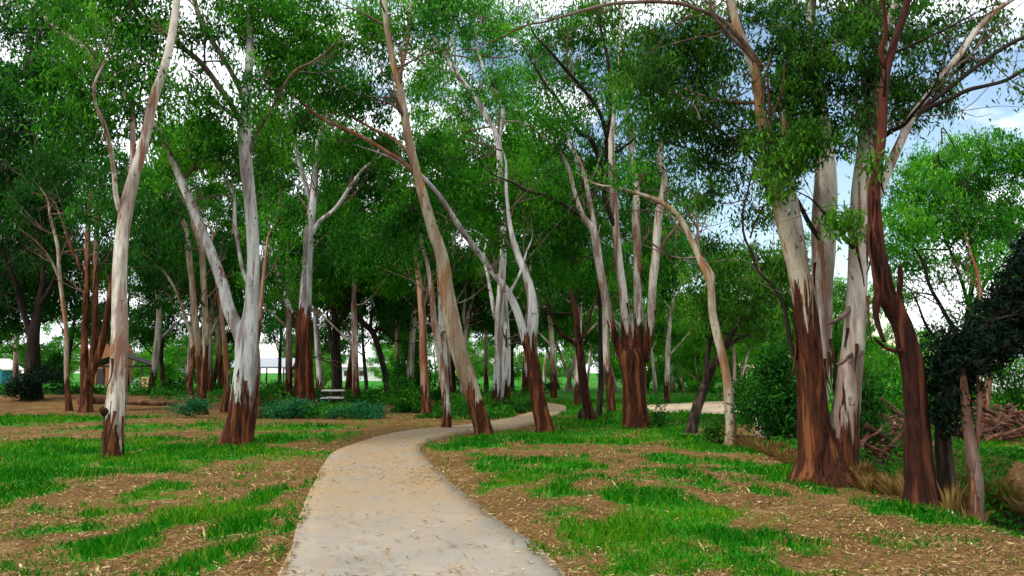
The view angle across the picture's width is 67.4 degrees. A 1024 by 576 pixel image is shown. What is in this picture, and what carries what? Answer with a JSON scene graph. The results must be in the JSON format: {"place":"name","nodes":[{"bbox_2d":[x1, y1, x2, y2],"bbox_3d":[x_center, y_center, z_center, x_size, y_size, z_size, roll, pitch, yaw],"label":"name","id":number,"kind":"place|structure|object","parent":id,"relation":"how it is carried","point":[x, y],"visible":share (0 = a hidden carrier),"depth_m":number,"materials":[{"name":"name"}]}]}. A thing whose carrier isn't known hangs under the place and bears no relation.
{"place":"outdoors","nodes":[
{"label":"outdoors","id":0,"kind":"place"},
{"bbox_2d":[278,402,566,575],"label":"path","id":1,"kind":"structure","parent":0,"point":[418,507],"depth_m":7.93,"materials":[{"name":"concrete"}]},
{"bbox_2d":[0,373,1023,575],"bbox_3d":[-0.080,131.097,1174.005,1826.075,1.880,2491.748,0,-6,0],"label":"ground","id":2,"kind":"structure","parent":0,"point":[42,407],"depth_m":9.90,"materials":[{"name":"brown soil"}]},
{"bbox_2d":[0,256,53,363],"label":"dark tree","id":3,"kind":"object","parent":2,"relation":"on","point":[13,349],"visible":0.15,"depth_m":44.23,"materials":[{"name":"green plant"}]},
{"bbox_2d":[0,358,70,401],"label":"shrub","id":4,"kind":"object","parent":2,"relation":"on","point":[21,387],"visible":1,"depth_m":32.92,"materials":[{"name":"green plant"}]},
{"bbox_2d":[0,167,92,410],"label":"gum tree","id":5,"kind":"object","parent":2,"relation":"on","point":[56,245],"visible":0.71,"depth_m":31.92,"materials":[{"name":"green plant"}]},
{"bbox_2d":[0,0,113,399],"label":"dark tree","id":6,"kind":"object","parent":2,"relation":"on","point":[42,285],"visible":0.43,"depth_m":36.24,"materials":[{"name":"green plant"}]},
{"bbox_2d":[40,343,76,393],"bbox_3d":[-21.370,3.764,35.606,2.198,2.527,1.944,1,-6,-10],"label":"shrub","id":7,"kind":"object","parent":2,"relation":"on","point":[55,358],"visible":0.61,"depth_m":35.64,"materials":[{"name":"green plant"}]},
{"bbox_2d":[41,319,90,378],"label":"bushy tree","id":8,"kind":"object","parent":2,"relation":"on","point":[75,350],"visible":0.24,"depth_m":123.49,"materials":[{"name":"green plant"}]},
{"bbox_2d":[0,132,157,412],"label":"gum tree","id":9,"kind":"object","parent":2,"relation":"on","point":[97,193],"visible":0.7,"depth_m":29.97,"materials":[{"name":"green plant"}]},
{"bbox_2d":[28,262,132,388],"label":"dark tree","id":10,"kind":"object","parent":2,"relation":"on","point":[73,328],"visible":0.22,"depth_m":61.17,"materials":[{"name":"green plant"}]},
{"bbox_2d":[88,337,132,384],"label":"brick building","id":11,"kind":"structure","parent":2,"relation":"on","point":[99,375],"depth_m":101.54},
{"bbox_2d":[0,0,223,458],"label":"gum tree","id":12,"kind":"object","parent":2,"relation":"on","point":[95,21],"visible":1,"depth_m":15.87,"materials":[{"name":"green plant"}]},
{"bbox_2d":[95,354,158,386],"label":"picnic shelter","id":13,"kind":"object","parent":2,"relation":"on","point":[104,361],"visible":0.36,"depth_m":84.47,"materials":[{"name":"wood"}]},
{"bbox_2d":[77,397,177,405],"bbox_3d":[-15.101,4.496,30.262,3.628,0.316,0.412,4,-7,-14],"label":"fallen log","id":14,"kind":"object","parent":2,"relation":"on","point":[99,400],"visible":0.67,"depth_m":30.22,"materials":[{"name":"brown wood"}]},
{"bbox_2d":[69,239,189,390],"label":"dark tree","id":15,"kind":"object","parent":2,"relation":"on","point":[109,332],"visible":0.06,"depth_m":65.12,"materials":[{"name":"green plant"}]},
{"bbox_2d":[74,155,246,414],"bbox_3d":[-13.268,0.012,30.221,5.695,10.431,8.675,1,-6,-6],"label":"gum tree","id":16,"kind":"object","parent":2,"relation":"on","point":[199,348],"visible":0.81,"depth_m":28.95,"materials":[{"name":"green plant"}]},
{"bbox_2d":[100,243,220,386],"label":"dark tree","id":17,"kind":"object","parent":2,"relation":"on","point":[147,333],"visible":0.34,"depth_m":55.30,"materials":[{"name":"green plant"}]},
{"bbox_2d":[79,109,243,394],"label":"gum tree","id":18,"kind":"object","parent":2,"relation":"on","point":[158,337],"visible":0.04,"depth_m":42.00,"materials":[{"name":"green plant"}]},
{"bbox_2d":[145,352,184,387],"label":"shrub","id":19,"kind":"object","parent":2,"relation":"on","point":[168,369],"visible":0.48,"depth_m":69.49,"materials":[{"name":"green plant"}]},
{"bbox_2d":[149,327,222,384],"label":"bushy tree","id":20,"kind":"object","parent":2,"relation":"on","point":[181,353],"visible":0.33,"depth_m":91.28,"materials":[{"name":"green plant"}]},
{"bbox_2d":[159,393,216,417],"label":"shrub","id":21,"kind":"object","parent":2,"relation":"on","point":[191,406],"visible":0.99,"depth_m":26.68,"materials":[{"name":"green plant"}]},
{"bbox_2d":[139,110,242,388],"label":"gum tree","id":22,"kind":"object","parent":2,"relation":"on","point":[188,364],"visible":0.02,"depth_m":44.59,"materials":[{"name":"green plant"}]},
{"bbox_2d":[172,180,246,411],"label":"gum tree","id":23,"kind":"object","parent":2,"relation":"on","point":[225,401],"visible":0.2,"depth_m":31.18,"materials":[{"name":"green plant"}]},
{"bbox_2d":[149,180,283,387],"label":"gum tree","id":24,"kind":"object","parent":2,"relation":"on","point":[220,369],"visible":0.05,"depth_m":57.51,"materials":[{"name":"green plant"}]},
{"bbox_2d":[166,250,271,385],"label":"dark tree","id":25,"kind":"object","parent":2,"relation":"on","point":[230,338],"visible":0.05,"depth_m":59.68,"materials":[{"name":"green plant"}]},
{"bbox_2d":[129,105,320,392],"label":"gum tree","id":26,"kind":"object","parent":2,"relation":"on","point":[216,191],"visible":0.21,"depth_m":40.65,"materials":[{"name":"green plant"}]},
{"bbox_2d":[101,0,380,445],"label":"gum tree","id":27,"kind":"object","parent":2,"relation":"on","point":[240,423],"visible":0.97,"depth_m":18.14,"materials":[{"name":"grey plant"}]},
{"bbox_2d":[231,358,294,384],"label":"picnic shelter","id":28,"kind":"object","parent":2,"relation":"on","point":[266,363],"visible":0.3,"depth_m":98.31,"materials":[{"name":"metal"}]},
{"bbox_2d":[229,153,315,417],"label":"gum tree","id":29,"kind":"object","parent":2,"relation":"on","point":[265,277],"visible":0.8,"depth_m":27.29,"materials":[{"name":"green plant"}]},
{"bbox_2d":[259,286,295,382],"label":"dark tree","id":30,"kind":"object","parent":2,"relation":"on","point":[270,335],"visible":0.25,"depth_m":72.09,"materials":[{"name":"green plant"}]},
{"bbox_2d":[222,139,344,398],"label":"gum tree","id":31,"kind":"object","parent":2,"relation":"on","point":[288,370],"visible":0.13,"depth_m":41.95,"materials":[{"name":"green plant"}]},
{"bbox_2d":[257,393,329,418],"bbox_3d":[-7.867,4.265,26.906,2.402,1.119,3.111,-3,-7,23],"label":"shrub","id":32,"kind":"object","parent":2,"relation":"on","point":[286,405],"visible":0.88,"depth_m":26.43,"materials":[{"name":"green plant"}]},
{"bbox_2d":[218,64,404,404],"bbox_3d":[-9.484,-2.768,34.821,9.809,17.106,9.181,0,-6,0],"label":"gum tree","id":33,"kind":"object","parent":2,"relation":"on","point":[304,385],"visible":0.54,"depth_m":33.71,"materials":[{"name":"green plant"}]},
{"bbox_2d":[262,155,366,390],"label":"gum tree","id":34,"kind":"object","parent":2,"relation":"on","point":[319,374],"visible":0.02,"depth_m":55.61,"materials":[{"name":"grey plant"}]},
{"bbox_2d":[265,286,371,387],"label":"dark tree","id":35,"kind":"object","parent":2,"relation":"on","point":[325,340],"visible":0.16,"depth_m":60.20,"materials":[{"name":"green plant"}]},
{"bbox_2d":[278,227,385,403],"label":"gum tree","id":36,"kind":"object","parent":2,"relation":"on","point":[335,349],"visible":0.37,"depth_m":39.48,"materials":[{"name":"green plant"}]},
{"bbox_2d":[266,110,423,402],"bbox_3d":[-7.985,-1.248,37.930,7.441,14.900,8.875,4,-7,-30],"label":"gum tree","id":37,"kind":"object","parent":2,"relation":"on","point":[334,199],"visible":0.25,"depth_m":37.35,"materials":[{"name":"green plant"}]},
{"bbox_2d":[284,200,414,398],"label":"gum tree","id":38,"kind":"object","parent":2,"relation":"on","point":[346,324],"visible":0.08,"depth_m":46.71,"materials":[{"name":"green plant"}]},
{"bbox_2d":[318,394,392,419],"bbox_3d":[-5.350,4.205,26.420,2.486,1.105,2.136,5,-8,-38],"label":"shrub","id":39,"kind":"object","parent":2,"relation":"on","point":[370,411],"visible":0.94,"depth_m":26.27,"materials":[{"name":"green plant"}]},
{"bbox_2d":[326,306,386,389],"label":"dark tree","id":40,"kind":"object","parent":2,"relation":"on","point":[360,330],"visible":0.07,"depth_m":69.52,"materials":[{"name":"green plant"}]},
{"bbox_2d":[236,0,493,435],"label":"gum tree","id":41,"kind":"object","parent":2,"relation":"on","point":[369,34],"visible":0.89,"depth_m":20.79,"materials":[{"name":"green plant"}]},
{"bbox_2d":[342,361,388,380],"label":"house","id":42,"kind":"structure","parent":2,"relation":"on","point":[344,371],"depth_m":146.06,"materials":[{"name":"paint"}]},
{"bbox_2d":[299,239,436,401],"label":"dark tree","id":43,"kind":"object","parent":2,"relation":"on","point":[378,301],"visible":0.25,"depth_m":41.85,"materials":[{"name":"green plant"}]},
{"bbox_2d":[372,366,420,412],"bbox_3d":[-4.337,4.161,30.599,2.253,2.202,2.628,0,-6,0],"label":"shrub","id":44,"kind":"object","parent":2,"relation":"on","point":[409,396],"visible":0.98,"depth_m":30.29,"materials":[{"name":"green plant"}]},
{"bbox_2d":[313,189,480,413],"bbox_3d":[-4.643,0.607,29.821,7.562,9.174,4.555,-4,-8,34],"label":"gum tree","id":45,"kind":"object","parent":2,"relation":"on","point":[360,243],"visible":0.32,"depth_m":29.88,"materials":[{"name":"green plant"}]},
{"bbox_2d":[365,230,436,369],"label":"gum tree","id":46,"kind":"object","parent":2,"relation":"on","point":[398,329],"visible":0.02,"depth_m":51.49,"materials":[{"name":"green plant"}]},
{"bbox_2d":[361,244,459,377],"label":"dark tree","id":47,"kind":"object","parent":2,"relation":"on","point":[390,327],"visible":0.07,"depth_m":58.74,"materials":[{"name":"green plant"}]},
{"bbox_2d":[382,332,439,394],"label":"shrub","id":48,"kind":"object","parent":2,"relation":"on","point":[403,359],"visible":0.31,"depth_m":49.68,"materials":[{"name":"green plant"}]},
{"bbox_2d":[341,173,486,427],"bbox_3d":[-2.739,0.459,23.400,4.041,8.094,5.820,0,-6,0],"label":"gum tree","id":49,"kind":"object","parent":2,"relation":"on","point":[411,242],"visible":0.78,"depth_m":22.21,"materials":[{"name":"green plant"}]},
{"bbox_2d":[367,140,495,386],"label":"gum tree","id":50,"kind":"object","parent":2,"relation":"on","point":[410,363],"visible":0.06,"depth_m":43.81,"materials":[{"name":"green plant"}]},
{"bbox_2d":[358,100,533,402],"bbox_3d":[-3.369,-1.422,39.816,9.368,15.728,7.854,-5,-8,37],"label":"gum tree","id":51,"kind":"object","parent":2,"relation":"on","point":[414,117],"visible":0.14,"depth_m":38.99,"materials":[{"name":"green plant"}]},
{"bbox_2d":[353,93,581,432],"bbox_3d":[-1.395,-0.349,22.021,7.076,9.466,4.432,4,-7,-29],"label":"gum tree","id":52,"kind":"object","parent":2,"relation":"on","point":[512,199],"visible":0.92,"depth_m":21.98,"materials":[{"name":"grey plant"}]},
{"bbox_2d":[425,240,517,393],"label":"gum tree","id":53,"kind":"object","parent":2,"relation":"on","point":[467,318],"visible":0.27,"depth_m":45.80,"materials":[{"name":"green plant"}]},
{"bbox_2d":[383,0,561,407],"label":"gum tree","id":54,"kind":"object","parent":2,"relation":"on","point":[499,101],"visible":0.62,"depth_m":34.78,"materials":[{"name":"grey plant"}]},
{"bbox_2d":[455,330,493,379],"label":"bushy tree","id":55,"kind":"object","parent":2,"relation":"on","point":[478,365],"visible":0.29,"depth_m":103.27,"materials":[{"name":"green plant"}]},
{"bbox_2d":[463,226,516,391],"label":"gum tree","id":56,"kind":"object","parent":2,"relation":"on","point":[486,371],"visible":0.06,"depth_m":61.72,"materials":[{"name":"brown plant"}]},
{"bbox_2d":[468,244,544,391],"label":"dark tree","id":57,"kind":"object","parent":2,"relation":"on","point":[512,366],"visible":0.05,"depth_m":63.96,"materials":[{"name":"green plant"}]},
{"bbox_2d":[0,383,1017,423],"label":"ground cover","id":58,"kind":"object","parent":2,"relation":"on","point":[494,411],"visible":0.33,"depth_m":34.08,"materials":[{"name":"green plant"}]},
{"bbox_2d":[0,393,1023,575],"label":"lawn grass","id":59,"kind":"structure","parent":2,"relation":"on","point":[240,521],"depth_m":9.93,"materials":[{"name":"green plant"}]},
{"bbox_2d":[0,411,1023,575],"bbox_3d":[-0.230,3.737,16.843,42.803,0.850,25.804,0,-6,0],"label":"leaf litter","id":60,"kind":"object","parent":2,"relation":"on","point":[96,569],"visible":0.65,"depth_m":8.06,"materials":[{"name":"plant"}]},
{"bbox_2d":[488,335,544,381],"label":"bushy tree","id":61,"kind":"object","parent":2,"relation":"on","point":[517,366],"visible":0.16,"depth_m":87.52,"materials":[{"name":"green plant"}]},
{"bbox_2d":[476,133,573,395],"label":"gum tree","id":62,"kind":"object","parent":2,"relation":"on","point":[524,377],"visible":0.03,"depth_m":51.51,"materials":[{"name":"green plant"}]},
{"bbox_2d":[473,153,598,397],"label":"gum tree","id":63,"kind":"object","parent":2,"relation":"on","point":[550,342],"visible":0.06,"depth_m":47.85,"materials":[{"name":"green plant"}]},
{"bbox_2d":[484,257,590,345],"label":"dark tree","id":64,"kind":"object","parent":2,"relation":"on","point":[543,323],"visible":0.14,"depth_m":57.82,"materials":[{"name":"green plant"}]},
{"bbox_2d":[457,114,627,353],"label":"gum tree","id":65,"kind":"object","parent":2,"relation":"on","point":[519,287],"visible":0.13,"depth_m":40.63,"materials":[{"name":"green plant"}]},
{"bbox_2d":[538,334,585,380],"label":"bushy tree","id":66,"kind":"object","parent":2,"relation":"on","point":[567,353],"visible":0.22,"depth_m":109.32,"materials":[{"name":"green plant"}]},
{"bbox_2d":[542,305,597,391],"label":"gum tree","id":67,"kind":"object","parent":2,"relation":"on","point":[568,383],"visible":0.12,"depth_m":62.69,"materials":[{"name":"green plant"}]},
{"bbox_2d":[519,206,642,420],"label":"gum tree","id":68,"kind":"object","parent":2,"relation":"on","point":[576,342],"visible":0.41,"depth_m":26.36,"materials":[{"name":"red plant"}]},
{"bbox_2d":[516,155,647,405],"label":"gum tree","id":69,"kind":"object","parent":2,"relation":"on","point":[577,396],"visible":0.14,"depth_m":37.90,"materials":[{"name":"green plant"}]},
{"bbox_2d":[548,217,629,418],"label":"gum tree","id":70,"kind":"object","parent":2,"relation":"on","point":[600,373],"visible":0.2,"depth_m":27.07,"materials":[{"name":"green plant"}]},
{"bbox_2d":[447,0,755,428],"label":"gum tree","id":71,"kind":"object","parent":2,"relation":"on","point":[633,353],"visible":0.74,"depth_m":23.72,"materials":[{"name":"green plant"}]},
{"bbox_2d":[582,308,621,392],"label":"gum tree","id":72,"kind":"object","parent":2,"relation":"on","point":[594,321],"visible":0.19,"depth_m":61.95,"materials":[{"name":"green plant"}]},
{"bbox_2d":[584,330,621,387],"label":"bushy tree","id":73,"kind":"object","parent":2,"relation":"on","point":[616,374],"visible":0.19,"depth_m":78.81,"materials":[{"name":"green plant"}]},
{"bbox_2d":[571,210,645,412],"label":"gum tree","id":74,"kind":"object","parent":2,"relation":"on","point":[610,396],"visible":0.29,"depth_m":29.83,"materials":[{"name":"green plant"}]},
{"bbox_2d":[562,151,680,331],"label":"gum tree","id":75,"kind":"object","parent":2,"relation":"on","point":[625,227],"visible":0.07,"depth_m":46.29,"materials":[{"name":"green plant"}]},
{"bbox_2d":[585,168,686,336],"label":"gum tree","id":76,"kind":"object","parent":2,"relation":"on","point":[631,321],"visible":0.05,"depth_m":48.23,"materials":[{"name":"green plant"}]},
{"bbox_2d":[609,301,664,387],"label":"bushy tree","id":77,"kind":"object","parent":2,"relation":"on","point":[659,365],"visible":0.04,"depth_m":70.49,"materials":[{"name":"green plant"}]},
{"bbox_2d":[565,147,736,444],"bbox_3d":[3.275,0.288,17.850,4.161,7.174,2.243,0,-6,0],"label":"gum tree","id":78,"kind":"object","parent":2,"relation":"on","point":[706,271],"visible":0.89,"depth_m":17.53,"materials":[{"name":"green plant"}]},
{"bbox_2d":[632,294,674,393],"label":"gum tree","id":79,"kind":"object","parent":2,"relation":"on","point":[654,371],"visible":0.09,"depth_m":57.58,"materials":[{"name":"green plant"}]},
{"bbox_2d":[647,392,679,428],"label":"shrub","id":80,"kind":"object","parent":2,"relation":"on","point":[661,419],"visible":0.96,"depth_m":22.22,"materials":[{"name":"green plant"}]},
{"bbox_2d":[632,222,705,392],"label":"gum tree","id":81,"kind":"object","parent":2,"relation":"on","point":[664,324],"visible":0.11,"depth_m":59.39,"materials":[{"name":"green plant"}]},
{"bbox_2d":[621,173,730,403],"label":"gum tree","id":82,"kind":"object","parent":2,"relation":"on","point":[671,312],"visible":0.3,"depth_m":40.33,"materials":[{"name":"green plant"}]},
{"bbox_2d":[643,306,727,391],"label":"bushy tree","id":83,"kind":"object","parent":2,"relation":"on","point":[691,366],"visible":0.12,"depth_m":62.36,"materials":[{"name":"green plant"}]},
{"bbox_2d":[654,316,736,393],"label":"bushy tree","id":84,"kind":"object","parent":2,"relation":"on","point":[687,352],"visible":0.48,"depth_m":51.58,"materials":[{"name":"green plant"}]},
{"bbox_2d":[694,406,740,443],"bbox_3d":[4.513,3.097,16.988,1.057,0.981,0.986,0,-6,0],"label":"shrub","id":85,"kind":"object","parent":2,"relation":"on","point":[710,429],"visible":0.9,"depth_m":16.84,"materials":[{"name":"green plant"}]},
{"bbox_2d":[684,289,775,392],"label":"gum tree","id":86,"kind":"object","parent":2,"relation":"on","point":[745,353],"visible":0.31,"depth_m":42.28,"materials":[{"name":"green plant"}]},
{"bbox_2d":[652,217,811,432],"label":"dark tree","id":87,"kind":"object","parent":2,"relation":"on","point":[730,270],"visible":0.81,"depth_m":20.16,"materials":[{"name":"green plant"}]},
{"bbox_2d":[712,366,764,423],"bbox_3d":[7.670,3.424,24.059,2.944,2.008,2.222,0,-6,0],"label":"shrub","id":88,"kind":"object","parent":2,"relation":"on","point":[740,392],"visible":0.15,"depth_m":23.91,"materials":[{"name":"green plant"}]},
{"bbox_2d":[464,0,1023,487],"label":"gum tree","id":89,"kind":"object","parent":2,"relation":"on","point":[790,146],"visible":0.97,"depth_m":11.37,"materials":[{"name":"green plant"}]},
{"bbox_2d":[718,333,796,442],"bbox_3d":[5.617,2.326,16.347,2.210,2.777,1.961,2,-7,-18],"label":"shrub","id":90,"kind":"object","parent":2,"relation":"on","point":[775,402],"visible":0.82,"depth_m":16.14,"materials":[{"name":"green plant"}]},
{"bbox_2d":[831,273,887,394],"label":"dark tree","id":91,"kind":"object","parent":2,"relation":"on","point":[838,287],"visible":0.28,"depth_m":53.31,"materials":[{"name":"green plant"}]},
{"bbox_2d":[831,282,892,382],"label":"bushy tree","id":92,"kind":"object","parent":2,"relation":"on","point":[879,361],"visible":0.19,"depth_m":58.95,"materials":[{"name":"green plant"}]},
{"bbox_2d":[850,469,890,492],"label":"grass tussock","id":93,"kind":"object","parent":2,"relation":"on","point":[865,483],"depth_m":10.33,"materials":[{"name":"beige plant"}]},
{"bbox_2d":[740,423,1023,530],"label":"creek plants","id":94,"kind":"object","parent":2,"relation":"on","point":[987,455],"visible":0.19,"depth_m":14.80,"materials":[{"name":"green plant"}]},
{"bbox_2d":[860,361,903,455],"bbox_3d":[7.531,2.671,16.435,1.322,2.228,1.512,0,-6,0],"label":"shrub","id":95,"kind":"object","parent":2,"relation":"on","point":[871,404],"visible":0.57,"depth_m":16.12,"materials":[{"name":"green plant"}]},
{"bbox_2d":[870,467,903,495],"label":"grass tussock","id":96,"kind":"object","parent":2,"relation":"on","point":[887,486],"depth_m":10.03,"materials":[{"name":"beige plant"}]},
{"bbox_2d":[865,322,920,386],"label":"bushy tree","id":97,"kind":"object","parent":2,"relation":"on","point":[889,359],"visible":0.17,"depth_m":73.99,"materials":[{"name":"green plant"}]},
{"bbox_2d":[821,0,1008,509],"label":"gum tree","id":98,"kind":"object","parent":2,"relation":"on","point":[920,481],"visible":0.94,"depth_m":9.60,"materials":[{"name":"red plant"}]},
{"bbox_2d":[868,121,1023,388],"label":"gum tree","id":99,"kind":"object","parent":2,"relation":"on","point":[918,221],"visible":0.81,"depth_m":30.44,"materials":[{"name":"green plant"}]},
{"bbox_2d":[936,478,968,514],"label":"grass tussock","id":100,"kind":"object","parent":2,"relation":"on","point":[957,498],"depth_m":9.30,"materials":[{"name":"beige plant"}]},
{"bbox_2d":[912,185,1023,424],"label":"gum tree","id":101,"kind":"object","parent":2,"relation":"on","point":[1009,376],"visible":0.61,"depth_m":21.53,"materials":[{"name":"green plant"}]},
{"bbox_2d":[917,228,1023,496],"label":"vine covered tree","id":102,"kind":"object","parent":2,"relation":"on","point":[987,336],"visible":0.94,"depth_m":9.51,"materials":[{"name":"green plant"}]},
{"bbox_2d":[960,361,984,521],"bbox_3d":[5.541,2.078,9.208,0.215,2.429,0.403,-5,-8,41],"label":"dead gum","id":103,"kind":"object","parent":2,"relation":"on","point":[971,434],"visible":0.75,"depth_m":9.13,"materials":[{"name":"wood"}]},
{"bbox_2d":[984,476,1023,505],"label":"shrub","id":104,"kind":"object","parent":2,"relation":"on","point":[1017,487],"depth_m":13.80,"materials":[{"name":"green plant"}]},
{"bbox_2d":[1000,488,1023,517],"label":"grass tussock","id":105,"kind":"object","parent":2,"relation":"on","point":[1017,504],"depth_m":13.36,"materials":[{"name":"brown plant"}]},
{"bbox_2d":[0,0,1023,372],"label":"sky","id":106,"kind":"structure","parent":0,"point":[1002,117],"materials":[{"name":"white"}]},
{"bbox_2d":[647,401,739,413],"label":"dirt track","id":107,"kind":"structure","parent":0,"point":[712,407],"depth_m":33.97,"materials":[{"name":"soil"}]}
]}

